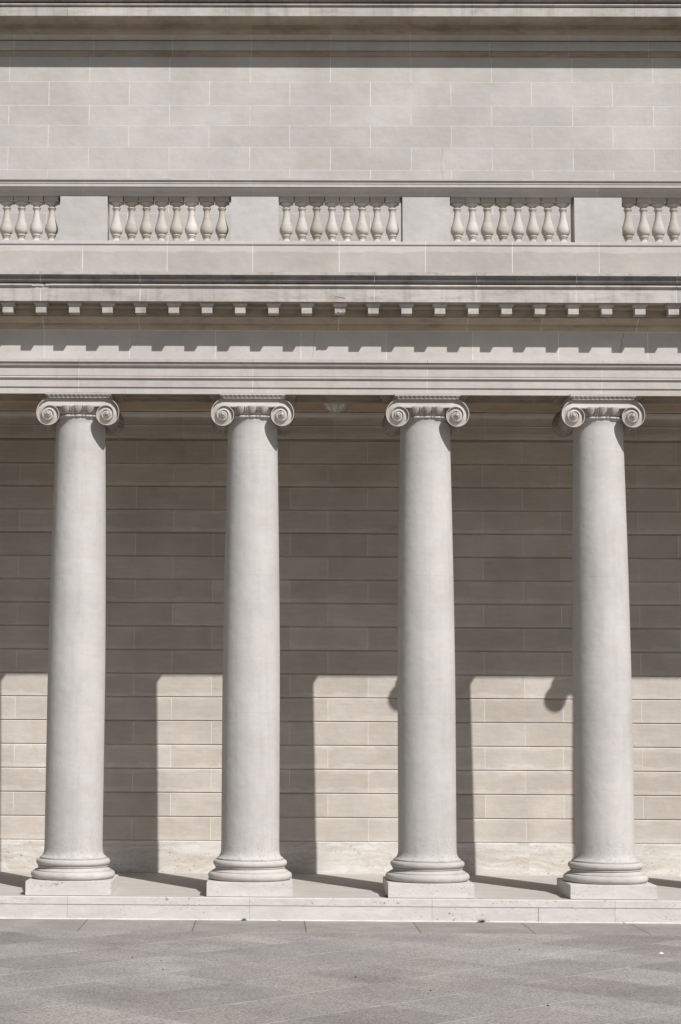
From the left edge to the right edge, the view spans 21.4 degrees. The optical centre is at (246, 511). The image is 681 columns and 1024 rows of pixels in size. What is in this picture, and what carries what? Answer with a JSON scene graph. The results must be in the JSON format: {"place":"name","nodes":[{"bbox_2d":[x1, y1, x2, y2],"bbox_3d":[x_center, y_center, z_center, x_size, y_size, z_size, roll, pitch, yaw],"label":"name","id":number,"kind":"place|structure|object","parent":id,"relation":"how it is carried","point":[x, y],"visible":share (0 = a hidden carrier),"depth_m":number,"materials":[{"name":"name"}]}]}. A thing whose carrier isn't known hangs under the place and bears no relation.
{"place":"outdoors","nodes":[
{"label":"outdoors","id":0,"kind":"place"},
{"bbox_2d":[0,919,680,1023],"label":"pavement","id":1,"kind":"structure","parent":0,"point":[72,971],"depth_m":15.56,"materials":[{"name":"grey concrete"}]},
{"bbox_2d":[0,871,680,923],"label":"platform","id":2,"kind":"structure","parent":1,"relation":"on","point":[347,897],"depth_m":19.71,"materials":[{"name":"stone"}]},
{"bbox_2d":[25,392,123,895],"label":"ionic column","id":3,"kind":"structure","parent":2,"relation":"on","point":[72,859],"depth_m":20.36,"materials":[{"name":"stone"}]},
{"bbox_2d":[207,392,293,896],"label":"ionic column","id":4,"kind":"structure","parent":2,"relation":"on","point":[249,861],"depth_m":20.33,"materials":[{"name":"stone"}]},
{"bbox_2d":[0,0,680,875],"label":"stone building","id":5,"kind":"structure","parent":2,"relation":"on","point":[374,88],"depth_m":22.48,"materials":[{"name":"stone"}]},
{"bbox_2d":[323,404,347,412],"bbox_3d":[1.084,-1.331,22.036,0.370,0.240,0.370,0,-7,1],"label":"ceiling lamp","id":6,"kind":"object","parent":5,"relation":"hanging from","point":[334,408],"visible":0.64,"depth_m":21.95,"materials":[{"name":"white glass"}]},
{"bbox_2d":[0,178,680,272],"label":"balustrade","id":7,"kind":"object","parent":5,"relation":"on","point":[596,244],"visible":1,"depth_m":20.96,"materials":[{"name":"stone"}]},
{"bbox_2d":[382,393,473,897],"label":"ionic column","id":8,"kind":"structure","parent":2,"relation":"on","point":[426,862],"depth_m":20.31,"materials":[{"name":"stone"}]},
{"bbox_2d":[552,394,656,899],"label":"ionic column","id":9,"kind":"structure","parent":2,"relation":"on","point":[604,863],"depth_m":20.29,"materials":[{"name":"stone"}]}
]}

